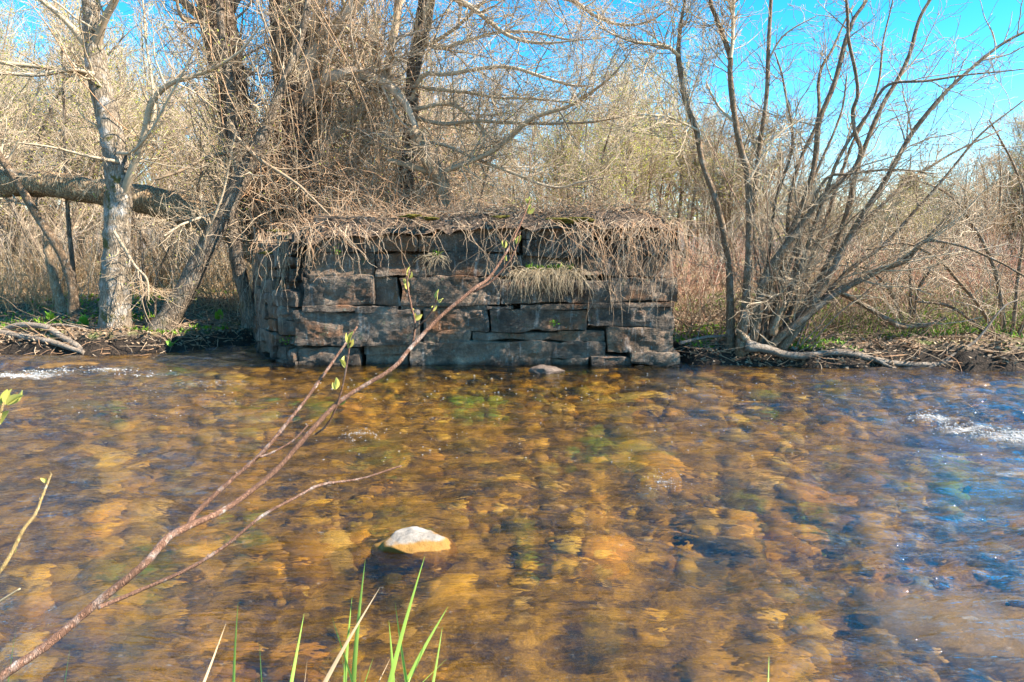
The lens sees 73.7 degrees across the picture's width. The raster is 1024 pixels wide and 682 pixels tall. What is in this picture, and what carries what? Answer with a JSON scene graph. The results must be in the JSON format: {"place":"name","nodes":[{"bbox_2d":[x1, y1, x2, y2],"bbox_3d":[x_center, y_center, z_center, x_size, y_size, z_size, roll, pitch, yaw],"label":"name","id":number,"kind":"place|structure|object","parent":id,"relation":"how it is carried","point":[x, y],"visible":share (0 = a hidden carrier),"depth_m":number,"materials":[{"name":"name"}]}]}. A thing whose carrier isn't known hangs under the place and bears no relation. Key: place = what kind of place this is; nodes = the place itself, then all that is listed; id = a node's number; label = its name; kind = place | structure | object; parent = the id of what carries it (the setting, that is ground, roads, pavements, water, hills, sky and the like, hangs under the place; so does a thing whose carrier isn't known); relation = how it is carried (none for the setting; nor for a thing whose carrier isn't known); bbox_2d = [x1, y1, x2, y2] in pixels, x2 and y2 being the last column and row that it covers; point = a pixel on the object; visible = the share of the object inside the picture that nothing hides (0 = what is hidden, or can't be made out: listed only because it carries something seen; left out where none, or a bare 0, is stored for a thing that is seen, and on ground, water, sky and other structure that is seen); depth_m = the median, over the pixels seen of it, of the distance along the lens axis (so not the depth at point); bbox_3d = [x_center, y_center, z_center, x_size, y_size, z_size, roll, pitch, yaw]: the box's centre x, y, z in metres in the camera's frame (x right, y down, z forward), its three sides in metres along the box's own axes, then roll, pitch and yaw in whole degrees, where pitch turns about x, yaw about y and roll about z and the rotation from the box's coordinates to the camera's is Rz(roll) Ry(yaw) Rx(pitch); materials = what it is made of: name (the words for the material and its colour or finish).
{"place":"outdoors","nodes":[
{"label":"outdoors","id":0,"kind":"place"},
{"bbox_2d":[0,344,1023,681],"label":"water","id":1,"kind":"structure","parent":0,"point":[854,536],"depth_m":4.23,"materials":[{"name":"liquid"}]},
{"bbox_2d":[374,526,450,553],"bbox_3d":[-0.548,1.224,3.939,0.469,0.297,0.366,4,9,27],"label":"river rock","id":2,"kind":"object","parent":1,"relation":"in","point":[412,539],"visible":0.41,"depth_m":3.84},
{"bbox_2d":[529,364,564,373],"bbox_3d":[0.460,0.460,9.122,0.453,0.293,0.307,4,9,24],"label":"river rock","id":3,"kind":"object","parent":1,"relation":"in","point":[545,369],"visible":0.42,"depth_m":9.02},
{"bbox_2d":[908,409,1023,442],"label":"riffle foam","id":4,"kind":"object","parent":1,"relation":"on","point":[990,433],"visible":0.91,"depth_m":6.28,"materials":[{"name":"grey"}]},
{"bbox_2d":[0,207,1023,370],"bbox_3d":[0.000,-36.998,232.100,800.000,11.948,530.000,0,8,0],"label":"ground","id":5,"kind":"structure","parent":0,"point":[119,345],"depth_m":10.68,"materials":[{"name":"soil"}]},
{"bbox_2d":[0,389,23,424],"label":"young shoot","id":6,"kind":"object","parent":5,"relation":"on","point":[6,397],"visible":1,"depth_m":1.74,"materials":[{"name":"green plant"}]},
{"bbox_2d":[0,472,51,573],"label":"young shoot","id":7,"kind":"object","parent":5,"relation":"on","point":[15,545],"visible":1,"depth_m":1.68,"materials":[{"name":"yellow plant"}]},
{"bbox_2d":[0,0,59,267],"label":"budding tree","id":8,"kind":"object","parent":5,"relation":"on","point":[11,33],"visible":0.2,"depth_m":26.82,"materials":[{"name":"beige plant"}]},
{"bbox_2d":[0,0,61,263],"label":"budding tree","id":9,"kind":"object","parent":5,"relation":"on","point":[1,28],"visible":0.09,"depth_m":31.68,"materials":[{"name":"beige plant"}]},
{"bbox_2d":[0,78,81,318],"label":"bent sapling","id":10,"kind":"object","parent":5,"relation":"on","point":[73,305],"visible":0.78,"depth_m":11.82,"materials":[{"name":"brown plant"}]},
{"bbox_2d":[0,329,84,354],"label":"driftwood log","id":11,"kind":"object","parent":5,"relation":"on","point":[47,340],"visible":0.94,"depth_m":10.61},
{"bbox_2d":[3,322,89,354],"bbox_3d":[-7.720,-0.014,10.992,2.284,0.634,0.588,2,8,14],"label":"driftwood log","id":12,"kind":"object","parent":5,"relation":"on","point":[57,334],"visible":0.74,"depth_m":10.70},
{"bbox_2d":[42,233,66,314],"bbox_3d":[-8.507,-1.242,12.771,0.345,1.717,0.277,3,9,22],"label":"rotten stump","id":13,"kind":"object","parent":5,"relation":"on","point":[60,305],"visible":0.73,"depth_m":12.71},
{"bbox_2d":[18,40,95,304],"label":"straight sapling","id":14,"kind":"object","parent":5,"relation":"on","point":[69,229],"visible":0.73,"depth_m":11.93,"materials":[{"name":"brown plant"}]},
{"bbox_2d":[0,53,133,286],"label":"bare tree","id":15,"kind":"object","parent":5,"relation":"on","point":[60,206],"visible":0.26,"depth_m":17.98,"materials":[{"name":"brown plant"}]},
{"bbox_2d":[28,1,113,264],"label":"budding tree","id":16,"kind":"object","parent":5,"relation":"on","point":[59,117],"visible":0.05,"depth_m":30.10,"materials":[{"name":"beige plant"}]},
{"bbox_2d":[0,0,157,283],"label":"bare tree","id":17,"kind":"object","parent":5,"relation":"on","point":[48,112],"visible":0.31,"depth_m":17.57,"materials":[{"name":"brown plant"}]},
{"bbox_2d":[0,18,159,276],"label":"bare tree","id":18,"kind":"object","parent":5,"relation":"on","point":[81,241],"visible":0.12,"depth_m":21.49,"materials":[{"name":"brown plant"}]},
{"bbox_2d":[0,8,165,283],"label":"bare tree","id":19,"kind":"object","parent":5,"relation":"on","point":[78,204],"visible":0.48,"depth_m":16.37,"materials":[{"name":"brown plant"}]},
{"bbox_2d":[25,35,161,249],"bbox_3d":[-13.558,-5.684,22.165,4.270,7.770,3.770,-1,8,-9],"label":"budding tree","id":20,"kind":"object","parent":5,"relation":"on","point":[84,174],"visible":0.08,"depth_m":21.62,"materials":[{"name":"beige plant"}]},
{"bbox_2d":[30,0,158,264],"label":"budding tree","id":21,"kind":"object","parent":5,"relation":"on","point":[77,76],"visible":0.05,"depth_m":30.50,"materials":[{"name":"beige plant"}]},
{"bbox_2d":[28,0,181,278],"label":"budding tree","id":22,"kind":"object","parent":5,"relation":"on","point":[136,130],"visible":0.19,"depth_m":20.58,"materials":[{"name":"beige plant"}]},
{"bbox_2d":[57,10,160,263],"bbox_3d":[-17.909,-8.863,30.496,4.045,11.830,4.582,-2,8,-11],"label":"budding tree","id":23,"kind":"object","parent":5,"relation":"on","point":[122,80],"visible":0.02,"depth_m":30.50,"materials":[{"name":"beige plant"}]},
{"bbox_2d":[0,231,252,315],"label":"dry brush","id":24,"kind":"object","parent":5,"relation":"on","point":[31,289],"visible":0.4,"depth_m":14.30,"materials":[{"name":"plant"}]},
{"bbox_2d":[0,162,256,265],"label":"fallen tree","id":25,"kind":"object","parent":5,"relation":"on","point":[143,196],"visible":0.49,"depth_m":11.84,"materials":[{"name":"brown plant"}]},
{"bbox_2d":[104,14,157,256],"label":"budding tree","id":26,"kind":"object","parent":5,"relation":"on","point":[132,68],"visible":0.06,"depth_m":47.61,"materials":[{"name":"beige plant"}]},
{"bbox_2d":[7,0,259,283],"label":"bare tree","id":27,"kind":"object","parent":5,"relation":"on","point":[135,117],"visible":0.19,"depth_m":18.04,"materials":[{"name":"brown plant"}]},
{"bbox_2d":[0,0,289,329],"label":"ash tree","id":28,"kind":"object","parent":5,"relation":"on","point":[115,285],"visible":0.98,"depth_m":10.69,"materials":[{"name":"grey plant"}]},
{"bbox_2d":[130,209,162,322],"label":"bare sapling","id":29,"kind":"object","parent":5,"relation":"on","point":[143,266],"visible":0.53,"depth_m":11.52,"materials":[{"name":"brown plant"}]},
{"bbox_2d":[123,2,199,257],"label":"budding tree","id":30,"kind":"object","parent":5,"relation":"on","point":[160,57],"visible":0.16,"depth_m":34.54,"materials":[{"name":"beige plant"}]},
{"bbox_2d":[138,235,190,316],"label":"bare sapling","id":31,"kind":"object","parent":5,"relation":"on","point":[156,279],"visible":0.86,"depth_m":11.94,"materials":[{"name":"brown plant"}]},
{"bbox_2d":[0,122,340,309],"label":"grey brush","id":32,"kind":"object","parent":5,"relation":"on","point":[26,243],"visible":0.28,"depth_m":15.79,"materials":[{"name":"plant"}]},
{"bbox_2d":[99,91,260,269],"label":"bare trees","id":33,"kind":"object","parent":5,"relation":"on","point":[171,163],"visible":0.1,"depth_m":22.49,"materials":[{"name":"brown plant"}]},
{"bbox_2d":[145,31,217,253],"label":"red budded tree","id":34,"kind":"object","parent":5,"relation":"on","point":[177,130],"visible":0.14,"depth_m":33.05,"materials":[{"name":"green plant"}]},
{"bbox_2d":[156,29,220,256],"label":"red budded tree","id":35,"kind":"object","parent":5,"relation":"on","point":[187,116],"visible":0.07,"depth_m":34.27,"materials":[{"name":"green plant"}]},
{"bbox_2d":[128,0,283,251],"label":"vine clad willow","id":36,"kind":"object","parent":5,"relation":"on","point":[229,22],"visible":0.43,"depth_m":11.79,"materials":[{"name":"brown plant"}]},
{"bbox_2d":[143,91,277,286],"bbox_3d":[-6.872,-3.457,16.631,4.013,4.660,4.819,0,8,-2],"label":"bare tree","id":37,"kind":"object","parent":5,"relation":"on","point":[183,121],"visible":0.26,"depth_m":15.68,"materials":[{"name":"brown plant"}]},
{"bbox_2d":[165,79,261,240],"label":"bare tree","id":38,"kind":"object","parent":5,"relation":"on","point":[198,110],"visible":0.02,"depth_m":16.93,"materials":[{"name":"brown plant"}]},
{"bbox_2d":[117,0,331,332],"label":"leaning tree","id":39,"kind":"object","parent":5,"relation":"on","point":[200,260],"visible":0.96,"depth_m":11.06,"materials":[{"name":"brown plant"}]},
{"bbox_2d":[167,54,282,279],"bbox_3d":[-6.863,-4.339,17.335,3.817,6.209,3.370,-4,9,-27],"label":"budding tree","id":40,"kind":"object","parent":5,"relation":"on","point":[212,136],"visible":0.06,"depth_m":16.77,"materials":[{"name":"beige plant"}]},
{"bbox_2d":[130,0,341,327],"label":"slim tree","id":41,"kind":"object","parent":5,"relation":"on","point":[237,264],"visible":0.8,"depth_m":11.32,"materials":[{"name":"brown plant"}]},
{"bbox_2d":[203,608,306,681],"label":"grass clump","id":42,"kind":"object","parent":5,"relation":"on","point":[292,673],"visible":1,"depth_m":2.10,"materials":[{"name":"plant"}]},
{"bbox_2d":[0,196,534,681],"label":"alder branch","id":43,"kind":"object","parent":5,"relation":"on","point":[84,612],"visible":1,"depth_m":1.78,"materials":[{"name":"brown plant"}]},
{"bbox_2d":[202,0,464,231],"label":"vine clad willow","id":44,"kind":"object","parent":5,"relation":"on","point":[390,88],"visible":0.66,"depth_m":11.85,"materials":[{"name":"brown plant"}]},
{"bbox_2d":[28,0,546,280],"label":"vine thicket","id":45,"kind":"object","parent":44,"relation":"hanging from","point":[356,173],"visible":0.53,"depth_m":11.90,"materials":[{"name":"plant"}]},
{"bbox_2d":[315,54,420,211],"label":"budding tree","id":46,"kind":"object","parent":5,"relation":"on","point":[361,141],"visible":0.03,"depth_m":16.35,"materials":[{"name":"brown plant"}]},
{"bbox_2d":[323,557,447,681],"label":"grass clump","id":47,"kind":"object","parent":5,"relation":"on","point":[391,678],"visible":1,"depth_m":2.16,"materials":[{"name":"plant"}]},
{"bbox_2d":[329,0,485,211],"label":"bare tree","id":48,"kind":"object","parent":5,"relation":"on","point":[460,66],"visible":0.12,"depth_m":26.47,"materials":[{"name":"brown plant"}]},
{"bbox_2d":[351,70,543,212],"bbox_3d":[-2.121,-4.898,20.441,5.793,6.734,4.824,-2,8,-13],"label":"bare tree","id":49,"kind":"object","parent":5,"relation":"on","point":[484,183],"visible":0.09,"depth_m":20.14,"materials":[{"name":"brown plant"}]},
{"bbox_2d":[397,14,520,211],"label":"red budded tree","id":50,"kind":"object","parent":5,"relation":"on","point":[467,135],"visible":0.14,"depth_m":21.34,"materials":[{"name":"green plant"}]},
{"bbox_2d":[252,210,679,366],"bbox_3d":[-0.864,-0.777,11.141,7.474,2.587,3.523,0,8,0],"label":"stone abutment","id":51,"kind":"object","parent":5,"relation":"on","point":[318,318],"visible":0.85,"depth_m":9.54,"materials":[{"name":"stone"}]},
{"bbox_2d":[407,125,453,213],"bbox_3d":[-1.370,-2.820,11.736,0.833,1.702,0.349,-3,9,-19],"label":"broken snag","id":52,"kind":"object","parent":51,"relation":"on","point":[438,173],"visible":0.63,"depth_m":11.58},
{"bbox_2d":[272,204,673,236],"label":"dead leaves","id":53,"kind":"object","parent":51,"relation":"on","point":[472,214],"visible":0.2,"depth_m":9.48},
{"bbox_2d":[252,157,701,252],"bbox_3d":[-0.846,-2.051,10.725,7.429,1.353,3.989,0,8,0],"label":"vine mat","id":54,"kind":"object","parent":51,"relation":"on","point":[477,208],"visible":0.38,"depth_m":9.66,"materials":[{"name":"plant"}]},
{"bbox_2d":[237,217,738,335],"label":"hanging vines","id":55,"kind":"object","parent":51,"relation":"hanging from","point":[579,243],"visible":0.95,"depth_m":9.22,"materials":[{"name":"plant"}]},
{"bbox_2d":[497,247,604,304],"bbox_3d":[0.519,-0.862,9.128,1.475,0.810,0.591,0,8,0],"label":"grass tuft","id":56,"kind":"object","parent":51,"relation":"on","point":[541,273],"visible":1,"depth_m":9.18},
{"bbox_2d":[432,83,543,206],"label":"bare tree","id":57,"kind":"object","parent":5,"relation":"on","point":[502,148],"visible":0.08,"depth_m":32.19,"materials":[{"name":"brown plant"}]},
{"bbox_2d":[420,82,582,211],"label":"bare tree","id":58,"kind":"object","parent":5,"relation":"on","point":[520,157],"visible":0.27,"depth_m":22.80,"materials":[{"name":"brown plant"}]},
{"bbox_2d":[453,43,554,209],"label":"bare tree","id":59,"kind":"object","parent":5,"relation":"on","point":[494,110],"visible":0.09,"depth_m":27.39,"materials":[{"name":"brown plant"}]},
{"bbox_2d":[0,289,1023,371],"bbox_3d":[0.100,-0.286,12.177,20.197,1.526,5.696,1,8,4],"label":"twig litter","id":60,"kind":"object","parent":5,"relation":"on","point":[235,316],"visible":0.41,"depth_m":10.62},
{"bbox_2d":[0,289,1023,350],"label":"ground cover","id":61,"kind":"object","parent":5,"relation":"on","point":[838,340],"visible":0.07,"depth_m":11.29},
{"bbox_2d":[0,253,1023,298],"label":"meadow grass","id":62,"kind":"structure","parent":5,"relation":"on","point":[249,278],"depth_m":16.86,"materials":[{"name":"plant"}]},
{"bbox_2d":[333,0,716,213],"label":"spreading willow","id":63,"kind":"object","parent":5,"relation":"on","point":[474,8],"visible":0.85,"depth_m":11.31,"materials":[{"name":"brown plant"}]},
{"bbox_2d":[483,126,583,210],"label":"red budded tree","id":64,"kind":"object","parent":5,"relation":"on","point":[522,191],"visible":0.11,"depth_m":27.52,"materials":[{"name":"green plant"}]},
{"bbox_2d":[504,70,590,208],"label":"budding tree","id":65,"kind":"object","parent":5,"relation":"on","point":[551,169],"visible":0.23,"depth_m":27.03,"materials":[{"name":"beige plant"}]},
{"bbox_2d":[531,23,619,210],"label":"budding tree","id":66,"kind":"object","parent":5,"relation":"on","point":[566,138],"visible":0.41,"depth_m":24.99,"materials":[{"name":"beige plant"}]},
{"bbox_2d":[579,50,632,208],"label":"budding tree","id":67,"kind":"object","parent":5,"relation":"on","point":[603,132],"visible":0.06,"depth_m":34.93,"materials":[{"name":"beige plant"}]},
{"bbox_2d":[548,65,677,221],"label":"budding tree","id":68,"kind":"object","parent":5,"relation":"on","point":[621,188],"visible":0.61,"depth_m":17.07,"materials":[{"name":"beige plant"}]},
{"bbox_2d":[590,32,687,214],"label":"budding tree","id":69,"kind":"object","parent":5,"relation":"on","point":[643,127],"visible":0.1,"depth_m":25.07,"materials":[{"name":"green plant"}]},
{"bbox_2d":[577,37,708,230],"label":"budding tree","id":70,"kind":"object","parent":5,"relation":"on","point":[648,172],"visible":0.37,"depth_m":19.11,"materials":[{"name":"beige plant"}]},
{"bbox_2d":[554,0,734,349],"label":"slender tree","id":71,"kind":"object","parent":5,"relation":"on","point":[730,323],"visible":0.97,"depth_m":9.15,"materials":[{"name":"brown plant"}]},
{"bbox_2d":[630,68,699,260],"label":"budding tree","id":72,"kind":"object","parent":5,"relation":"on","point":[668,191],"visible":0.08,"depth_m":29.93,"materials":[{"name":"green plant"}]},
{"bbox_2d":[600,10,738,213],"bbox_3d":[8.428,-10.797,36.874,7.239,13.906,6.028,0,8,-3],"label":"bare tree","id":73,"kind":"object","parent":5,"relation":"on","point":[708,51],"visible":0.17,"depth_m":35.87,"materials":[{"name":"brown plant"}]},
{"bbox_2d":[631,31,742,274],"bbox_3d":[4.969,-5.300,20.602,4.133,7.279,3.649,-2,8,-17],"label":"budding tree","id":74,"kind":"object","parent":5,"relation":"on","point":[693,162],"visible":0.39,"depth_m":20.29,"materials":[{"name":"beige plant"}]},
{"bbox_2d":[671,97,737,266],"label":"budding tree","id":75,"kind":"object","parent":5,"relation":"on","point":[715,124],"visible":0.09,"depth_m":33.99,"materials":[{"name":"beige plant"}]},
{"bbox_2d":[677,88,799,284],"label":"budding tree","id":76,"kind":"object","parent":5,"relation":"on","point":[719,179],"visible":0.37,"depth_m":19.00,"materials":[{"name":"beige plant"}]},
{"bbox_2d":[670,48,807,283],"bbox_3d":[6.329,-4.973,19.204,3.953,6.981,4.341,1,8,9],"label":"red budded tree","id":77,"kind":"object","parent":5,"relation":"on","point":[713,158],"visible":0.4,"depth_m":19.19,"materials":[{"name":"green plant"}]},
{"bbox_2d":[662,96,828,278],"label":"bare trees","id":78,"kind":"object","parent":5,"relation":"on","point":[722,207],"visible":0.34,"depth_m":19.63,"materials":[{"name":"brown plant"}]},
{"bbox_2d":[676,0,831,356],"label":"slender tree","id":79,"kind":"object","parent":5,"relation":"on","point":[719,26],"visible":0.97,"depth_m":9.28,"materials":[{"name":"brown plant"}]},
{"bbox_2d":[696,0,832,332],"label":"slender tree","id":80,"kind":"object","parent":5,"relation":"on","point":[766,94],"visible":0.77,"depth_m":9.67,"materials":[{"name":"brown plant"}]},
{"bbox_2d":[756,95,826,244],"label":"bare tree","id":81,"kind":"object","parent":5,"relation":"on","point":[793,148],"visible":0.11,"depth_m":57.20,"materials":[{"name":"brown plant"}]},
{"bbox_2d":[771,137,842,256],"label":"budding tree","id":82,"kind":"object","parent":5,"relation":"on","point":[787,185],"visible":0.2,"depth_m":29.23,"materials":[{"name":"beige plant"}]},
{"bbox_2d":[637,114,1018,326],"bbox_3d":[7.941,-2.939,18.979,10.437,3.309,18.713,5,10,32],"label":"tan brush","id":83,"kind":"object","parent":5,"relation":"on","point":[701,272],"visible":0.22,"depth_m":13.41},
{"bbox_2d":[664,0,1023,353],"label":"shrub clump","id":84,"kind":"object","parent":5,"relation":"on","point":[774,276],"visible":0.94,"depth_m":9.55,"materials":[{"name":"brown plant"}]},
{"bbox_2d":[670,255,1023,350],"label":"bramble tangle","id":85,"kind":"object","parent":5,"relation":"on","point":[846,313],"visible":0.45,"depth_m":10.97,"materials":[{"name":"plant"}]},
{"bbox_2d":[671,203,1023,325],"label":"red brush","id":86,"kind":"object","parent":5,"relation":"on","point":[864,290],"visible":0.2,"depth_m":13.60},
{"bbox_2d":[850,200,914,268],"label":"budding tree","id":87,"kind":"object","parent":5,"relation":"on","point":[879,228],"visible":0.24,"depth_m":23.98,"materials":[{"name":"brown plant"}]},
{"bbox_2d":[744,300,1023,367],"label":"driftwood log","id":88,"kind":"object","parent":5,"relation":"on","point":[760,347],"visible":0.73,"depth_m":9.54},
{"bbox_2d":[849,163,920,265],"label":"budding tree","id":89,"kind":"object","parent":5,"relation":"on","point":[896,187],"visible":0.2,"depth_m":29.61,"materials":[{"name":"brown plant"}]},
{"bbox_2d":[840,293,948,328],"bbox_3d":[5.613,-0.468,10.126,1.795,0.589,0.265,-1,8,-8],"label":"fallen branch","id":90,"kind":"object","parent":5,"relation":"on","point":[894,323],"visible":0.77,"depth_m":10.04,"materials":[{"name":"wood"}]},
{"bbox_2d":[861,152,945,261],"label":"spruce","id":91,"kind":"object","parent":5,"relation":"on","point":[904,201],"visible":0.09,"depth_m":36.93,"materials":[{"name":"green plant"}]},
{"bbox_2d":[880,183,937,274],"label":"budding tree","id":92,"kind":"object","parent":5,"relation":"on","point":[909,210],"visible":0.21,"depth_m":24.04,"materials":[{"name":"brown plant"}]},
{"bbox_2d":[803,279,1023,339],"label":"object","id":93,"kind":"object","parent":5,"relation":"on","point":[924,331],"depth_m":10.92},
{"bbox_2d":[806,163,1021,336],"bbox_3d":[6.206,-1.435,10.732,3.437,2.781,2.232,0,8,0],"label":"bare shrub","id":94,"kind":"object","parent":5,"relation":"on","point":[909,292],"visible":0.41,"depth_m":10.63,"materials":[{"name":"brown plant"}]},
{"bbox_2d":[900,181,948,269],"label":"budding tree","id":95,"kind":"object","parent":5,"relation":"on","point":[926,215],"visible":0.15,"depth_m":28.08,"materials":[{"name":"brown plant"}]},
{"bbox_2d":[853,81,1023,345],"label":"bare shrub","id":96,"kind":"object","parent":5,"relation":"on","point":[997,279],"visible":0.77,"depth_m":10.06,"materials":[{"name":"brown plant"}]},
{"bbox_2d":[917,157,980,265],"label":"budding tree","id":97,"kind":"object","parent":5,"relation":"on","point":[939,195],"visible":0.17,"depth_m":30.88,"materials":[{"name":"brown plant"}]},
{"bbox_2d":[895,145,1009,265],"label":"bare tree","id":98,"kind":"object","parent":5,"relation":"on","point":[959,193],"visible":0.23,"depth_m":29.62,"materials":[{"name":"brown plant"}]},
{"bbox_2d":[926,97,1023,268],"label":"red budded tree","id":99,"kind":"object","parent":5,"relation":"on","point":[986,197],"visible":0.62,"depth_m":25.21,"materials":[{"name":"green plant"}]},
{"bbox_2d":[936,111,1023,268],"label":"red budded tree","id":100,"kind":"object","parent":5,"relation":"on","point":[1009,205],"visible":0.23,"depth_m":30.52,"materials":[{"name":"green plant"}]},
{"bbox_2d":[980,135,1023,266],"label":"red budded tree","id":101,"kind":"object","parent":5,"relation":"on","point":[1011,191],"visible":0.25,"depth_m":31.01,"materials":[{"name":"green plant"}]},
{"bbox_2d":[981,106,1023,263],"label":"budding tree","id":102,"kind":"object","parent":5,"relation":"on","point":[1020,137],"visible":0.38,"depth_m":30.67,"materials":[{"name":"brown plant"}]},
{"bbox_2d":[0,0,1023,217],"label":"sky","id":103,"kind":"structure","parent":0,"point":[972,17],"materials":[{"name":"blue"}]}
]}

